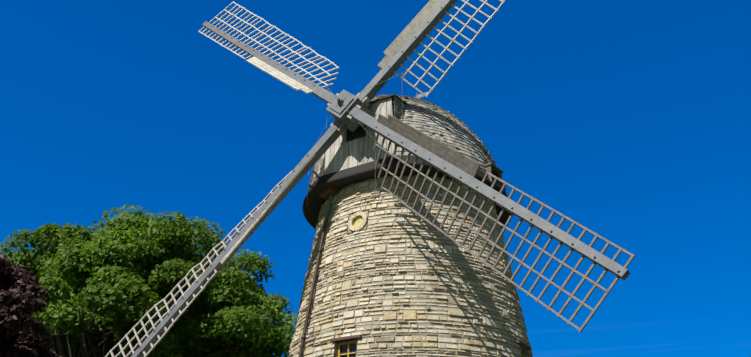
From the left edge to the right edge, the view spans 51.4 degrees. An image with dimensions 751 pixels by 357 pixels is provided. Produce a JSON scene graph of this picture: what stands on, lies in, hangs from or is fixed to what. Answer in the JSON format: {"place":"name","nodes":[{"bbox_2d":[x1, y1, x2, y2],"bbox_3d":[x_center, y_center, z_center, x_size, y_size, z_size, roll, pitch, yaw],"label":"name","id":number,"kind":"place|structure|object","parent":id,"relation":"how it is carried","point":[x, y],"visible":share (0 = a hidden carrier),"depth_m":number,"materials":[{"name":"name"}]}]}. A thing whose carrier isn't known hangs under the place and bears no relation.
{"place":"outdoors","nodes":[
{"label":"outdoors","id":0,"kind":"place"},
{"bbox_2d":[0,253,66,356],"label":"copper beech tree","id":1,"kind":"object","parent":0,"point":[22,296],"depth_m":22.99,"materials":[{"name":"purple plant"}]},
{"bbox_2d":[0,204,297,356],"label":"oak tree","id":2,"kind":"object","parent":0,"point":[86,264],"depth_m":31.32,"materials":[{"name":"green plant"}]},
{"bbox_2d":[346,124,364,141],"bbox_3d":[-0.585,-1.446,23.310,0.660,0.600,0.024,-15,-31,28],"label":"shaft opening","id":3,"kind":"object","parent":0,"point":[358,132],"visible":0.57,"depth_m":23.24,"materials":[{"name":"black"}]},
{"bbox_2d":[0,0,750,356],"label":"sky","id":4,"kind":"structure","parent":0,"point":[630,120],"materials":[{"name":"blue"}]},
{"bbox_2d":[131,0,629,356],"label":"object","id":5,"kind":"object","parent":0,"point":[329,137],"visible":0.85,"depth_m":22.68,"materials":[{"name":"grey wood"}]},
{"bbox_2d":[105,171,291,356],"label":"sail lattice","id":6,"kind":"object","parent":5,"relation":"attached to","point":[257,207],"visible":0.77,"depth_m":23.32,"materials":[{"name":"grey wood"}]},
{"bbox_2d":[198,1,339,87],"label":"sail lattice","id":7,"kind":"object","parent":5,"relation":"attached to","point":[283,46],"visible":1,"depth_m":27.96,"materials":[{"name":"grey wood"}]},
{"bbox_2d":[220,0,442,264],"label":"sail boards","id":8,"kind":"object","parent":5,"relation":"attached to","point":[397,44],"visible":0.94,"depth_m":23.65,"materials":[{"name":"grey wood"}]},
{"bbox_2d":[327,93,369,133],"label":"stock wedges","id":9,"kind":"object","parent":5,"relation":"attached to","point":[342,128],"visible":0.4,"depth_m":23.06,"materials":[{"name":"grey wood"}]},
{"bbox_2d":[307,71,406,199],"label":"sail stay wires","id":10,"kind":"object","parent":5,"relation":"attached to","point":[360,124],"visible":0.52,"depth_m":22.97,"materials":[{"name":"grey metal"}]},
{"bbox_2d":[139,7,619,348],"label":"bolts","id":11,"kind":"object","parent":5,"relation":"attached to","point":[594,257],"visible":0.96,"depth_m":21.67,"materials":[{"name":"grey metal"}]},
{"bbox_2d":[377,114,479,177],"bbox_3d":[1.257,-0.918,20.237,3.322,2.944,0.189,-21,-34,35],"label":"sail board","id":12,"kind":"object","parent":5,"relation":"attached to","point":[467,165],"visible":0.79,"depth_m":20.02,"materials":[{"name":"grey wood"}]},
{"bbox_2d":[394,0,505,97],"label":"sail lattice","id":13,"kind":"object","parent":5,"relation":"attached to","point":[450,43],"visible":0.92,"depth_m":23.32,"materials":[{"name":"grey wood"}]},
{"bbox_2d":[373,133,634,332],"bbox_3d":[2.471,0.735,18.455,7.075,6.825,0.462,-23,-35,38],"label":"sail lattice","id":14,"kind":"object","parent":5,"relation":"attached to","point":[584,278],"visible":0.9,"depth_m":17.62,"materials":[{"name":"grey wood"}]},
{"bbox_2d":[369,94,406,104],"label":"roof trim","id":15,"kind":"structure","parent":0,"point":[392,96],"depth_m":23.27,"materials":[{"name":"grey wood"}]},
{"bbox_2d":[309,96,487,186],"bbox_3d":[1.093,-0.830,26.055,6.240,3.900,6.300,-15,-31,28],"label":"cap underlay","id":16,"kind":"object","parent":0,"point":[322,171],"visible":0.02,"depth_m":23.45,"materials":[{"name":"grey wood"}]},
{"bbox_2d":[325,98,395,174],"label":"cap planks","id":17,"kind":"object","parent":16,"relation":"attached to","point":[342,150],"visible":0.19,"depth_m":23.09,"materials":[{"name":"grey wood"}]},
{"bbox_2d":[302,155,510,229],"bbox_3d":[1.082,1.041,25.107,6.560,0.375,6.620,-15,-31,28],"label":"cap rim","id":18,"kind":"object","parent":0,"point":[314,202],"visible":0.35,"depth_m":22.83,"materials":[{"name":"grey wood"}]},
{"bbox_3d":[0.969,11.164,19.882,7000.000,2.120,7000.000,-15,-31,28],"label":"ground","id":19,"kind":"structure","parent":0,"visible":0},
{"bbox_2d":[288,175,532,356],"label":"tower stone blocks","id":20,"kind":"structure","parent":19,"relation":"on","point":[409,315],"depth_m":21.07,"materials":[{"name":"beige stone"}]},
{"bbox_2d":[298,195,332,356],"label":"down pipe","id":21,"kind":"object","parent":20,"relation":"attached to","point":[303,337],"visible":0.98,"depth_m":21.92,"materials":[{"name":"brown metal"}]},
{"bbox_2d":[308,94,505,191],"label":"cap shingles","id":22,"kind":"object","parent":20,"relation":"on","point":[467,143],"visible":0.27,"depth_m":23.40,"materials":[{"name":"grey wood"}]},
{"bbox_2d":[414,92,427,97],"bbox_3d":[1.020,-2.771,26.628,0.680,1.621,2.314,-15,-31,28],"label":"ridge cap finial","id":23,"kind":"object","parent":22,"relation":"on","point":[419,96],"visible":0.08,"depth_m":27.71,"materials":[{"name":"grey metal"}]},
{"bbox_2d":[484,162,503,188],"bbox_3d":[3.449,-0.002,23.425,0.599,0.620,0.793,-15,-31,28],"label":"dormer frame cap","id":24,"kind":"object","parent":22,"relation":"attached to","point":[490,167],"visible":0.35,"depth_m":23.29,"materials":[{"name":"grey wood"}]},
{"bbox_2d":[516,340,530,349],"bbox_3d":[3.998,4.527,21.184,0.140,0.070,0.860,-15,-31,28],"label":"window lintel","id":25,"kind":"structure","parent":20,"relation":"in","point":[523,344],"depth_m":21.07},
{"bbox_2d":[291,176,529,356],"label":"tower mortar","id":26,"kind":"object","parent":19,"relation":"on","point":[417,290],"visible":0.46,"depth_m":20.88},
{"bbox_2d":[319,186,339,199],"bbox_3d":[-1.371,0.382,23.465,0.460,0.290,0.660,18,-32,-31],"label":"rain hopper","id":27,"kind":"object","parent":26,"relation":"on","point":[328,192],"visible":0.54,"depth_m":23.28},
{"bbox_2d":[330,334,362,341],"bbox_3d":[-0.744,4.104,20.006,0.904,0.070,0.171,-15,-31,28],"label":"window lintel","id":28,"kind":"structure","parent":26,"relation":"attached to","point":[345,338],"depth_m":19.95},
{"bbox_2d":[338,340,356,356],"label":"window frame","id":29,"kind":"object","parent":26,"relation":"attached to","point":[344,343],"visible":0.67,"depth_m":20.02,"materials":[{"name":"yellow wood"}]},
{"bbox_2d":[341,343,356,356],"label":"window glass","id":30,"kind":"object","parent":29,"relation":"in","point":[344,348],"depth_m":20.01,"materials":[{"name":"glass"}]},
{"bbox_2d":[348,211,366,230],"bbox_3d":[-0.478,1.237,22.064,0.623,0.629,0.258,-15,-31,28],"label":"round window frame","id":31,"kind":"object","parent":26,"relation":"on","point":[355,216],"visible":0.71,"depth_m":22.02,"materials":[{"name":"stone"}]},
{"bbox_2d":[348,210,367,232],"bbox_3d":[-0.466,1.241,22.083,0.642,0.633,0.201,-15,-31,28],"label":"round window","id":32,"kind":"structure","parent":26,"relation":"on","point":[364,227],"depth_m":22.03,"materials":[{"name":"beige stone"}]},
{"bbox_2d":[353,217,362,226],"bbox_3d":[-0.466,1.249,22.081,0.390,0.389,0.077,-15,-31,28],"label":"round window pane","id":33,"kind":"object","parent":32,"relation":"attached to","point":[358,221],"visible":0.6,"depth_m":22.10,"materials":[{"name":"yellow glass"}]}
]}

